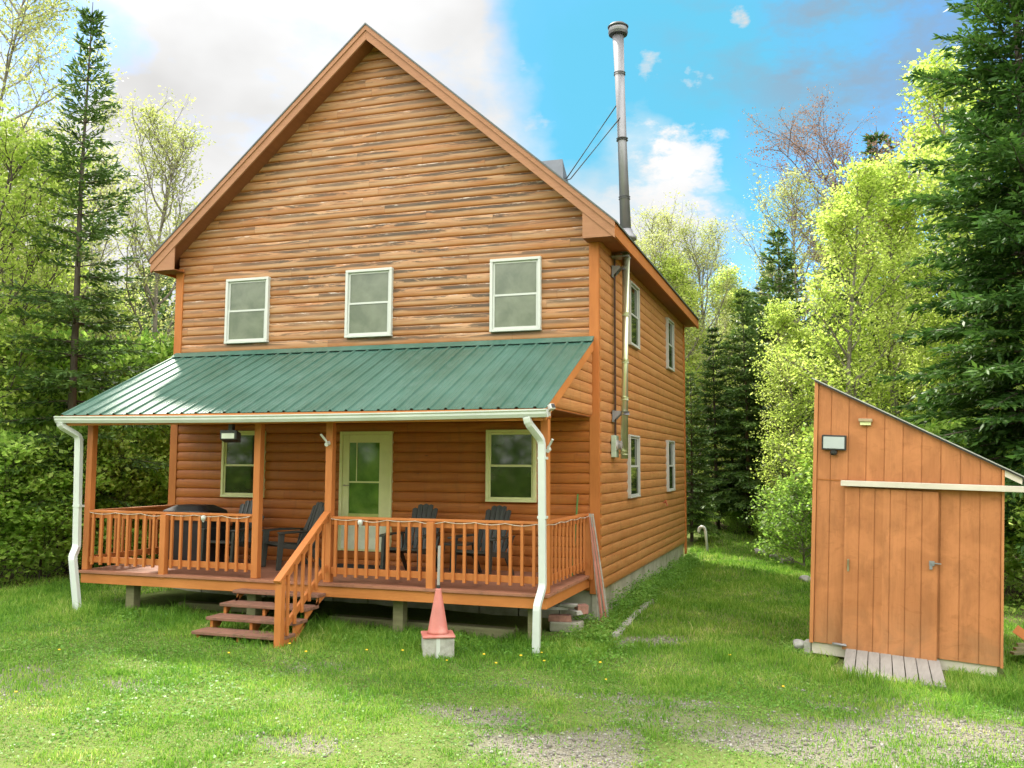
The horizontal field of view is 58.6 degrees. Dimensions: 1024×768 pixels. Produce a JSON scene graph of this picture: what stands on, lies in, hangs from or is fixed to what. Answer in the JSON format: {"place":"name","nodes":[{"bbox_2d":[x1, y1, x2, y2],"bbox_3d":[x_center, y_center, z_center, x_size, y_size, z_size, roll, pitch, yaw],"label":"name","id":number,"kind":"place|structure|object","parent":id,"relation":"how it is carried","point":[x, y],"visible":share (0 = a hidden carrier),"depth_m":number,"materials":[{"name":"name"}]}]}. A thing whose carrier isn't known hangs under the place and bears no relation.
{"place":"outdoors","nodes":[
{"label":"outdoors","id":0,"kind":"place"},
{"bbox_2d":[0,517,1023,767],"bbox_3d":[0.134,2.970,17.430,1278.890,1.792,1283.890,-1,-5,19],"label":"ground","id":1,"kind":"structure","parent":0,"point":[326,609],"depth_m":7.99,"materials":[{"name":"green plant"}]},
{"bbox_2d":[0,308,66,489],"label":"leafy shrub","id":2,"kind":"object","parent":1,"relation":"on","point":[22,411],"visible":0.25,"depth_m":17.70,"materials":[{"name":"green plant"}]},
{"bbox_2d":[0,462,69,572],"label":"leafy shrub","id":3,"kind":"object","parent":1,"relation":"on","point":[12,550],"visible":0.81,"depth_m":15.53,"materials":[{"name":"green plant"}]},
{"bbox_2d":[0,87,73,493],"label":"young maple","id":4,"kind":"object","parent":1,"relation":"on","point":[28,225],"visible":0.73,"depth_m":17.61,"materials":[{"name":"green plant"}]},
{"bbox_2d":[0,428,82,580],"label":"leafy shrub","id":5,"kind":"object","parent":1,"relation":"on","point":[19,453],"visible":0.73,"depth_m":15.89,"materials":[{"name":"green plant"}]},
{"bbox_2d":[0,374,96,565],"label":"leafy shrub","id":6,"kind":"object","parent":1,"relation":"on","point":[40,398],"visible":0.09,"depth_m":18.26,"materials":[{"name":"green plant"}]},
{"bbox_2d":[0,107,99,542],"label":"airy birch","id":7,"kind":"object","parent":1,"relation":"on","point":[28,126],"visible":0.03,"depth_m":25.34,"materials":[{"name":"green plant"}]},
{"bbox_2d":[2,252,106,529],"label":"young maple","id":8,"kind":"object","parent":1,"relation":"on","point":[15,322],"visible":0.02,"depth_m":22.77,"materials":[{"name":"green plant"}]},
{"bbox_2d":[0,126,114,386],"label":"young maple","id":9,"kind":"object","parent":1,"relation":"on","point":[63,270],"visible":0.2,"depth_m":20.27,"materials":[{"name":"green plant"}]},
{"bbox_2d":[0,463,122,576],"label":"leafy shrub","id":10,"kind":"object","parent":1,"relation":"on","point":[63,525],"visible":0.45,"depth_m":16.19,"materials":[{"name":"green plant"}]},
{"bbox_2d":[0,0,136,320],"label":"tall birch","id":11,"kind":"object","parent":1,"relation":"on","point":[29,17],"visible":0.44,"depth_m":20.82,"materials":[{"name":"green plant"}]},
{"bbox_2d":[3,317,151,562],"bbox_3d":[-9.432,1.307,19.369,3.236,5.511,3.608,3,-6,-30],"label":"leafy shrub","id":12,"kind":"object","parent":1,"relation":"on","point":[86,395],"visible":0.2,"depth_m":19.26,"materials":[{"name":"green plant"}]},
{"bbox_2d":[9,415,160,569],"bbox_3d":[-8.056,2.134,17.332,2.758,3.194,2.474,3,-6,-32],"label":"leafy shrub","id":13,"kind":"object","parent":1,"relation":"on","point":[110,446],"visible":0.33,"depth_m":17.17,"materials":[{"name":"green plant"}]},
{"bbox_2d":[0,3,170,572],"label":"fir tree","id":14,"kind":"object","parent":1,"relation":"on","point":[72,386],"visible":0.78,"depth_m":17.42,"materials":[{"name":"green plant"}]},
{"bbox_2d":[12,113,172,378],"bbox_3d":[-11.593,-1.301,24.728,4.768,11.508,4.224,4,-6,-36],"label":"airy birch","id":15,"kind":"object","parent":1,"relation":"on","point":[107,153],"visible":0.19,"depth_m":25.01,"materials":[{"name":"green plant"}]},
{"bbox_2d":[54,392,160,553],"bbox_3d":[-9.031,2.107,20.343,3.732,3.947,3.348,4,-6,-38],"label":"leafy shrub","id":16,"kind":"object","parent":1,"relation":"on","point":[137,430],"visible":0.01,"depth_m":20.15,"materials":[{"name":"green plant"}]},
{"bbox_2d":[70,283,150,386],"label":"young maple","id":17,"kind":"object","parent":1,"relation":"on","point":[128,313],"visible":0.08,"depth_m":23.53,"materials":[{"name":"green plant"}]},
{"bbox_2d":[83,447,169,557],"bbox_3d":[-7.743,2.498,18.278,2.903,2.631,2.604,-1,-5,16],"label":"leafy shrub","id":18,"kind":"object","parent":1,"relation":"on","point":[151,496],"visible":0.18,"depth_m":17.90,"materials":[{"name":"green plant"}]},
{"bbox_2d":[85,324,173,544],"bbox_3d":[-8.567,1.426,21.386,3.608,5.723,3.236,-5,-7,44],"label":"leafy shrub","id":19,"kind":"object","parent":1,"relation":"on","point":[165,349],"visible":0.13,"depth_m":21.09,"materials":[{"name":"green plant"}]},
{"bbox_2d":[95,425,170,554],"bbox_3d":[-7.074,2.078,18.803,2.734,3.684,3.048,3,-6,-26],"label":"leafy shrub","id":20,"kind":"object","parent":1,"relation":"on","point":[159,445],"visible":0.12,"depth_m":18.26,"materials":[{"name":"green plant"}]},
{"bbox_2d":[52,85,215,504],"bbox_3d":[-8.903,-1.619,22.612,4.311,11.743,4.865,1,-5,-6],"label":"airy birch","id":21,"kind":"object","parent":1,"relation":"on","point":[163,144],"visible":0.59,"depth_m":22.64,"materials":[{"name":"green plant"}]},
{"bbox_2d":[126,297,151,346],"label":"spruce tree","id":22,"kind":"object","parent":1,"relation":"on","point":[142,319],"visible":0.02,"depth_m":30.25,"materials":[{"name":"green plant"}]},
{"bbox_2d":[178,600,262,612],"bbox_3d":[-4.220,3.243,13.268,1.400,0.100,0.180,-1,-5,19],"label":"landscape timber","id":23,"kind":"object","parent":1,"relation":"on","point":[210,606],"visible":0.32,"depth_m":13.25,"materials":[{"name":"brown wood"}]},
{"bbox_2d":[54,21,699,653],"bbox_3d":[-1.289,-0.719,16.998,8.072,9.474,12.208,-1,-5,19],"label":"log cabin","id":24,"kind":"object","parent":1,"relation":"on","point":[406,285],"visible":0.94,"depth_m":13.89,"materials":[{"name":"brown wood"}]},
{"bbox_2d":[90,512,249,518],"bbox_3d":[-4.802,1.828,12.693,2.692,0.039,0.008,-1,-5,19],"label":"rope light","id":25,"kind":"object","parent":24,"relation":"attached to","point":[176,515],"visible":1,"depth_m":12.57,"materials":[{"name":"plastic"}]},
{"bbox_2d":[162,504,227,561],"bbox_3d":[-4.803,2.313,14.077,1.179,0.885,0.672,-1,-5,19],"label":"grill","id":26,"kind":"object","parent":24,"relation":"on","point":[202,508],"visible":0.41,"depth_m":13.90,"materials":[{"name":"black metal"}]},
{"bbox_2d":[220,424,240,442],"bbox_3d":[-3.791,0.648,12.286,0.260,0.277,0.114,-1,-5,19],"label":"flood light","id":27,"kind":"object","parent":24,"relation":"hanging from","point":[231,434],"visible":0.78,"depth_m":12.25,"materials":[{"name":"black plastic"}]},
{"bbox_2d":[200,500,264,562],"bbox_3d":[-4.241,2.268,13.950,0.740,0.958,0.830,-2,-5,23],"label":"adirondack chair","id":28,"kind":"object","parent":24,"relation":"on","point":[246,508],"visible":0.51,"depth_m":13.89,"materials":[{"name":"grey plastic"}]},
{"bbox_2d":[220,431,266,497],"bbox_3d":[-4.362,1.298,14.817,0.800,1.075,0.090,-1,-5,19],"label":"window","id":29,"kind":"structure","parent":24,"relation":"in","point":[237,459],"depth_m":14.83,"materials":[{"name":"green glass"}]},
{"bbox_2d":[224,276,270,343],"bbox_3d":[-4.364,-1.210,15.041,0.820,1.080,0.090,-1,-5,19],"label":"window","id":30,"kind":"structure","parent":24,"relation":"in","point":[247,300],"depth_m":15.04,"materials":[{"name":"white plastic"}]},
{"bbox_2d":[261,502,324,570],"bbox_3d":[-3.224,2.242,13.597,0.830,0.958,0.740,4,-6,-37],"label":"adirondack chair","id":31,"kind":"object","parent":24,"relation":"on","point":[317,511],"visible":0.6,"depth_m":13.56,"materials":[{"name":"grey plastic"}]},
{"bbox_2d":[337,564,379,568],"bbox_3d":[-2.343,2.722,13.610,0.760,0.012,0.440,-1,-5,19],"label":"door mat","id":32,"kind":"object","parent":24,"relation":"on","point":[352,566],"depth_m":13.56,"materials":[{"name":"black rubber"}]},
{"bbox_2d":[338,431,393,551],"bbox_3d":[-2.265,1.649,14.062,0.900,1.835,0.113,-1,-5,19],"label":"door","id":33,"kind":"structure","parent":24,"relation":"in","point":[366,457],"depth_m":14.08,"materials":[{"name":"beige paint"}]},
{"bbox_2d":[344,267,393,337],"bbox_3d":[-2.247,-1.272,14.328,0.810,1.080,0.090,-1,-5,19],"label":"window","id":34,"kind":"structure","parent":24,"relation":"in","point":[368,292],"depth_m":14.32,"materials":[{"name":"white plastic"}]},
{"bbox_2d":[379,504,439,570],"bbox_3d":[-1.398,2.193,12.939,0.740,0.958,0.830,-2,-5,21],"label":"adirondack chair","id":35,"kind":"object","parent":24,"relation":"on","point":[425,511],"visible":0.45,"depth_m":13.15,"materials":[{"name":"grey plastic"}]},
{"bbox_2d":[444,541,473,572],"bbox_3d":[-0.758,2.458,12.883,0.415,0.433,0.415,-1,-5,19],"label":"side table","id":36,"kind":"object","parent":24,"relation":"on","point":[460,543],"visible":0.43,"depth_m":12.79,"materials":[{"name":"grey plastic"}]},
{"bbox_2d":[331,516,587,525],"bbox_3d":[-0.418,1.750,11.548,3.564,0.039,1.652,2,-5,-15],"label":"rope light","id":37,"kind":"object","parent":24,"relation":"attached to","point":[454,523],"visible":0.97,"depth_m":11.37,"materials":[{"name":"plastic"}]},
{"bbox_2d":[447,505,514,574],"bbox_3d":[-0.368,2.168,12.590,0.740,0.958,0.830,-2,-6,29],"label":"adirondack chair","id":38,"kind":"object","parent":24,"relation":"on","point":[499,512],"visible":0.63,"depth_m":12.74,"materials":[{"name":"grey plastic"}]},
{"bbox_2d":[485,429,536,502],"bbox_3d":[-0.012,1.196,13.349,0.775,1.055,0.090,-1,-5,19],"label":"window","id":39,"kind":"structure","parent":24,"relation":"in","point":[511,455],"depth_m":13.34,"materials":[{"name":"glass"}]},
{"bbox_2d":[489,256,541,332],"bbox_3d":[0.053,-1.328,13.552,0.795,1.100,0.090,-1,-5,19],"label":"window","id":40,"kind":"structure","parent":24,"relation":"in","point":[515,283],"depth_m":13.54,"materials":[{"name":"white plastic"}]},
{"bbox_2d":[626,434,640,497],"bbox_3d":[2.026,1.370,15.198,0.082,1.030,0.830,-1,-5,19],"label":"window","id":41,"kind":"structure","parent":24,"relation":"in","point":[633,462],"depth_m":15.21,"materials":[{"name":"glass"}]},
{"bbox_2d":[628,280,640,349],"bbox_3d":[2.066,-1.158,15.499,0.082,1.080,0.800,-1,-5,19],"label":"window","id":42,"kind":"structure","parent":24,"relation":"in","point":[634,292],"depth_m":15.55,"materials":[{"name":"white plastic"}]},
{"bbox_2d":[665,317,674,371],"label":"window","id":43,"kind":"structure","parent":24,"relation":"in","point":[670,354],"depth_m":19.22,"materials":[{"name":"white plastic"}]},
{"bbox_2d":[665,440,675,491],"bbox_3d":[3.284,1.695,18.902,0.082,1.040,0.820,-1,-5,19],"label":"window","id":44,"kind":"structure","parent":24,"relation":"in","point":[670,445],"depth_m":18.90,"materials":[{"name":"white plastic"}]},
{"bbox_2d":[329,614,518,639],"bbox_3d":[-1.196,3.175,11.908,2.700,0.150,0.180,-2,-5,22],"label":"landscape timber","id":45,"kind":"object","parent":1,"relation":"on","point":[494,630],"visible":0.46,"depth_m":11.70,"materials":[{"name":"brown wood"}]},
{"bbox_2d":[421,638,453,658],"bbox_3d":[-0.848,3.006,10.413,0.350,0.250,0.336,1,-5,-9],"label":"concrete block","id":46,"kind":"object","parent":1,"relation":"on","point":[445,646],"depth_m":10.26,"materials":[{"name":"grey concrete"}]},
{"bbox_2d":[421,585,454,638],"bbox_3d":[-0.847,2.594,10.452,0.370,0.570,0.370,1,-5,-9],"label":"traffic cone","id":47,"kind":"object","parent":46,"relation":"on","point":[437,628],"visible":1,"depth_m":10.37,"materials":[{"name":"orange plastic"}]},
{"bbox_2d":[437,546,440,584],"bbox_3d":[-0.844,2.092,10.528,0.032,0.443,0.084,0,-5,0],"label":"grey stick","id":48,"kind":"object","parent":47,"relation":"on","point":[438,567],"visible":1,"depth_m":10.52,"materials":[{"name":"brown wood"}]},
{"bbox_2d":[1,242,979,459],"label":"distant woods","id":49,"kind":"object","parent":1,"relation":"on","point":[163,295],"visible":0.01,"depth_m":42.61,"materials":[{"name":"green plant"}]},
{"bbox_2d":[0,517,1023,642],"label":"undergrowth","id":50,"kind":"object","parent":1,"relation":"on","point":[1018,584],"visible":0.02,"depth_m":16.71,"materials":[{"name":"green plant"}]},
{"bbox_2d":[550,620,583,632],"bbox_3d":[0.731,3.227,12.171,0.400,0.130,0.300,-1,-5,19],"label":"stone slab","id":51,"kind":"object","parent":1,"relation":"on","point":[557,626],"depth_m":12.05,"materials":[{"name":"concrete"}]},
{"bbox_2d":[548,614,571,621],"bbox_3d":[0.644,3.117,12.160,0.316,0.087,0.130,0,-5,9],"label":"brick","id":52,"kind":"object","parent":51,"relation":"on","point":[559,617],"visible":1,"depth_m":12.11,"materials":[{"name":"red brick"}]},
{"bbox_2d":[561,608,582,614],"bbox_3d":[0.798,3.045,12.195,0.284,0.058,0.142,-4,-7,43],"label":"stone slab","id":53,"kind":"object","parent":52,"relation":"on","point":[572,611],"depth_m":12.13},
{"bbox_2d":[574,603,588,613],"bbox_3d":[0.930,3.014,12.216,0.170,0.125,0.135,2,-5,-16],"label":"brick","id":54,"kind":"object","parent":53,"relation":"on","point":[584,607],"visible":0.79,"depth_m":12.16,"materials":[{"name":"red brick"}]},
{"bbox_2d":[589,514,608,621],"bbox_3d":[1.189,2.544,12.535,0.309,1.503,0.068,-3,-6,30],"label":"lath bundle","id":55,"kind":"object","parent":1,"relation":"on","point":[594,542],"visible":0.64,"depth_m":12.54,"materials":[{"name":"brown wood"}]},
{"bbox_2d":[612,599,652,636],"bbox_3d":[1.770,3.352,13.136,0.104,0.080,3.090,-1,-5,17],"label":"concrete edging","id":56,"kind":"object","parent":1,"relation":"on","point":[626,622],"visible":0.44,"depth_m":12.52,"materials":[{"name":"grey concrete"}]},
{"bbox_2d":[636,227,714,416],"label":"airy birch","id":57,"kind":"object","parent":1,"relation":"on","point":[656,243],"visible":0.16,"depth_m":28.11,"materials":[{"name":"green plant"}]},
{"bbox_2d":[631,192,722,391],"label":"airy birch","id":58,"kind":"object","parent":1,"relation":"on","point":[666,219],"visible":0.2,"depth_m":30.32,"materials":[{"name":"green plant"}]},
{"bbox_2d":[651,250,741,512],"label":"young birch","id":59,"kind":"object","parent":1,"relation":"on","point":[693,294],"visible":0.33,"depth_m":27.97,"materials":[{"name":"green plant"}]},
{"bbox_2d":[697,525,708,552],"bbox_3d":[4.633,3.776,22.084,0.285,0.704,0.072,-1,-5,19],"label":"vent pipe","id":60,"kind":"object","parent":1,"relation":"on","point":[705,534],"visible":0.92,"depth_m":22.05,"materials":[{"name":"white plastic"}]},
{"bbox_2d":[685,368,721,541],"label":"spruce tree","id":61,"kind":"object","parent":1,"relation":"on","point":[694,502],"visible":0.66,"depth_m":23.68,"materials":[{"name":"green plant"}]},
{"bbox_2d":[688,510,718,536],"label":"leafy shrub","id":62,"kind":"object","parent":1,"relation":"on","point":[709,519],"visible":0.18,"depth_m":24.10,"materials":[{"name":"green plant"}]},
{"bbox_2d":[685,327,726,516],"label":"spruce tree","id":63,"kind":"object","parent":1,"relation":"on","point":[703,424],"visible":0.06,"depth_m":30.76,"materials":[{"name":"green plant"}]},
{"bbox_2d":[669,199,764,487],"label":"airy birch","id":64,"kind":"object","parent":1,"relation":"on","point":[710,265],"visible":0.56,"depth_m":29.58,"materials":[{"name":"green plant"}]},
{"bbox_2d":[686,326,756,529],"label":"spruce tree","id":65,"kind":"object","parent":1,"relation":"on","point":[709,367],"visible":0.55,"depth_m":25.76,"materials":[{"name":"green plant"}]},
{"bbox_2d":[689,262,758,468],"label":"young birch","id":66,"kind":"object","parent":1,"relation":"on","point":[731,293],"visible":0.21,"depth_m":33.40,"materials":[{"name":"green plant"}]},
{"bbox_2d":[704,339,758,517],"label":"spruce tree","id":67,"kind":"object","parent":1,"relation":"on","point":[725,404],"visible":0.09,"depth_m":28.81,"materials":[{"name":"green plant"}]},
{"bbox_2d":[720,510,754,533],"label":"leafy shrub","id":68,"kind":"object","parent":1,"relation":"on","point":[742,527],"visible":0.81,"depth_m":24.62,"materials":[{"name":"green plant"}]},
{"bbox_2d":[700,286,791,534],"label":"spruce tree","id":69,"kind":"object","parent":1,"relation":"on","point":[745,481],"visible":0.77,"depth_m":24.78,"materials":[{"name":"green plant"}]},
{"bbox_2d":[724,285,783,476],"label":"spruce tree","id":70,"kind":"object","parent":1,"relation":"on","point":[754,325],"visible":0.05,"depth_m":30.85,"materials":[{"name":"green plant"}]},
{"bbox_2d":[748,507,791,539],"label":"leafy shrub","id":71,"kind":"object","parent":1,"relation":"on","point":[759,532],"visible":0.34,"depth_m":23.61,"materials":[{"name":"green plant"}]},
{"bbox_2d":[737,468,811,566],"bbox_3d":[6.200,2.925,19.822,2.569,2.356,2.587,-1,-5,19],"label":"spreading bush","id":72,"kind":"object","parent":1,"relation":"on","point":[789,501],"visible":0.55,"depth_m":19.71,"materials":[{"name":"green plant"}]},
{"bbox_2d":[723,224,826,525],"bbox_3d":[7.558,-0.220,26.079,3.416,8.927,3.263,5,-7,-42],"label":"spruce tree","id":73,"kind":"object","parent":1,"relation":"on","point":[783,240],"visible":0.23,"depth_m":26.11,"materials":[{"name":"green plant"}]},
{"bbox_2d":[759,369,812,536],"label":"spruce tree","id":74,"kind":"object","parent":1,"relation":"on","point":[793,392],"visible":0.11,"depth_m":24.30,"materials":[{"name":"green plant"}]},
{"bbox_2d":[745,297,827,554],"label":"young birch","id":75,"kind":"object","parent":1,"relation":"on","point":[781,322],"visible":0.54,"depth_m":22.09,"materials":[{"name":"green plant"}]},
{"bbox_2d":[759,421,813,551],"bbox_3d":[7.282,2.397,19.765,2.976,3.508,3.317,-4,-7,42],"label":"leafy shrub","id":76,"kind":"object","parent":1,"relation":"on","point":[808,470],"visible":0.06,"depth_m":19.70,"materials":[{"name":"green plant"}]},
{"bbox_2d":[765,262,821,476],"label":"spruce tree","id":77,"kind":"object","parent":1,"relation":"on","point":[798,281],"depth_m":33.98,"materials":[{"name":"green plant"}]},
{"bbox_2d":[793,639,803,648],"bbox_3d":[3.482,3.147,11.042,0.158,0.123,0.171,-1,-5,19],"label":"rock","id":78,"kind":"object","parent":1,"relation":"on","point":[798,643],"visible":0.88,"depth_m":10.98,"materials":[{"name":"white stone"}]},
{"bbox_2d":[726,160,873,430],"bbox_3d":[9.285,-1.426,29.495,4.397,11.978,4.962,3,-6,-28],"label":"airy birch","id":79,"kind":"object","parent":1,"relation":"on","point":[788,192],"visible":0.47,"depth_m":29.75,"materials":[{"name":"green plant"}]},
{"bbox_2d":[749,153,938,502],"bbox_3d":[7.251,-0.452,20.142,3.959,9.185,3.532,-1,-5,19],"label":"young birch","id":80,"kind":"object","parent":1,"relation":"on","point":[847,208],"visible":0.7,"depth_m":19.89,"materials":[{"name":"green plant"}]},
{"bbox_2d":[799,243,890,472],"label":"spruce tree","id":81,"kind":"object","parent":1,"relation":"on","point":[841,295],"visible":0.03,"depth_m":26.92,"materials":[{"name":"green plant"}]},
{"bbox_2d":[806,184,887,394],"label":"spruce tree","id":82,"kind":"object","parent":1,"relation":"on","point":[842,294],"visible":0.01,"depth_m":33.20,"materials":[{"name":"green plant"}]},
{"bbox_2d":[738,81,977,373],"bbox_3d":[11.710,-2.910,30.714,7.822,15.050,9.045,4,-6,-33],"label":"bare maple","id":83,"kind":"object","parent":1,"relation":"on","point":[797,149],"visible":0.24,"depth_m":30.89,"materials":[{"name":"brown plant"}]},
{"bbox_2d":[842,327,889,412],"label":"spruce tree","id":84,"kind":"object","parent":1,"relation":"on","point":[866,378],"visible":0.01,"depth_m":23.89,"materials":[{"name":"green plant"}]},
{"bbox_2d":[793,146,961,431],"bbox_3d":[8.423,-0.694,20.693,3.748,9.748,4.201,-3,-6,34],"label":"young birch","id":85,"kind":"object","parent":1,"relation":"on","point":[896,166],"visible":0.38,"depth_m":20.68,"materials":[{"name":"green plant"}]},
{"bbox_2d":[834,128,933,416],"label":"spruce tree","id":86,"kind":"object","parent":1,"relation":"on","point":[875,137],"visible":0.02,"depth_m":33.76,"materials":[{"name":"green plant"}]},
{"bbox_2d":[843,649,946,688],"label":"ramp","id":87,"kind":"structure","parent":1,"relation":"on","point":[875,660],"depth_m":10.10,"materials":[{"name":"grey wood"}]},
{"bbox_2d":[851,212,951,423],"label":"spruce tree","id":88,"kind":"object","parent":1,"relation":"on","point":[901,393],"visible":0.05,"depth_m":25.91,"materials":[{"name":"green plant"}]},
{"bbox_2d":[804,378,1023,676],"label":"shed","id":89,"kind":"structure","parent":1,"relation":"on","point":[907,547],"depth_m":10.47,"materials":[{"name":"wood"}]},
{"bbox_2d":[822,435,846,454],"bbox_3d":[3.849,0.731,10.910,0.280,0.240,0.086,0,-4,28],"label":"solar light","id":90,"kind":"object","parent":89,"relation":"attached to","point":[833,443],"visible":1,"depth_m":10.90,"materials":[{"name":"white plastic"}]},
{"bbox_2d":[858,418,872,424],"bbox_3d":[4.174,0.447,10.770,0.150,0.075,0.070,0,-4,28],"label":"wall light","id":91,"kind":"object","parent":89,"relation":"attached to","point":[865,421],"visible":1,"depth_m":10.75,"materials":[{"name":"beige metal"}]},
{"bbox_2d":[832,487,940,660],"bbox_3d":[4.312,2.164,10.514,1.150,1.890,0.068,0,-4,28],"label":"sliding door","id":92,"kind":"structure","parent":89,"relation":"in","point":[890,565],"depth_m":10.50,"materials":[{"name":"wood"}]},
{"bbox_2d":[893,411,940,431],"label":"leafy shrub","id":93,"kind":"object","parent":1,"relation":"on","point":[929,424],"depth_m":18.38,"materials":[{"name":"green plant"}]},
{"bbox_2d":[897,187,956,415],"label":"spruce tree","id":94,"kind":"object","parent":1,"relation":"on","point":[938,289],"visible":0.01,"depth_m":27.34,"materials":[{"name":"green plant"}]},
{"bbox_2d":[859,42,1016,423],"bbox_3d":[11.294,-2.119,22.491,5.414,12.559,4.830,4,-6,-36],"label":"young birch","id":95,"kind":"object","parent":1,"relation":"on","point":[927,130],"visible":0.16,"depth_m":22.57,"materials":[{"name":"green plant"}]},
{"bbox_2d":[869,0,1023,562],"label":"spruce tree","id":96,"kind":"object","parent":1,"relation":"on","point":[1001,233],"visible":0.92,"depth_m":15.43,"materials":[{"name":"green plant"}]},
{"bbox_2d":[911,410,1005,445],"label":"leafy shrub","id":97,"kind":"object","parent":1,"relation":"on","point":[938,427],"visible":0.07,"depth_m":18.16,"materials":[{"name":"green plant"}]},
{"bbox_2d":[894,83,1023,439],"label":"young birch","id":98,"kind":"object","parent":1,"relation":"on","point":[940,150],"visible":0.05,"depth_m":20.18,"materials":[{"name":"green plant"}]},
{"bbox_2d":[954,442,1023,584],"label":"leafy shrub","id":99,"kind":"object","parent":1,"relation":"on","point":[1013,550],"visible":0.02,"depth_m":16.82,"materials":[{"name":"green plant"}]},
{"bbox_2d":[1001,454,1023,585],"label":"leafy shrub","id":100,"kind":"object","parent":1,"relation":"on","point":[1007,567],"visible":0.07,"depth_m":15.12,"materials":[{"name":"green plant"}]},
{"bbox_2d":[1004,462,1023,603],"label":"leafy shrub","id":101,"kind":"object","parent":1,"relation":"on","point":[1020,523],"visible":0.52,"depth_m":14.38,"materials":[{"name":"green plant"}]},
{"bbox_2d":[1013,625,1023,639],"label":"loose board","id":102,"kind":"object","parent":1,"relation":"on","point":[1018,630],"visible":1,"depth_m":10.33,"materials":[{"name":"orange wood"}]},
{"bbox_2d":[0,631,1023,767],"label":"gravel","id":103,"kind":"structure","parent":0,"point":[551,753],"depth_m":7.47,"materials":[{"name":"grey gravel"}]},
{"bbox_2d":[0,0,1023,437],"label":"sky","id":104,"kind":"structure","parent":0,"point":[541,71],"materials":[{"name":"blue"}]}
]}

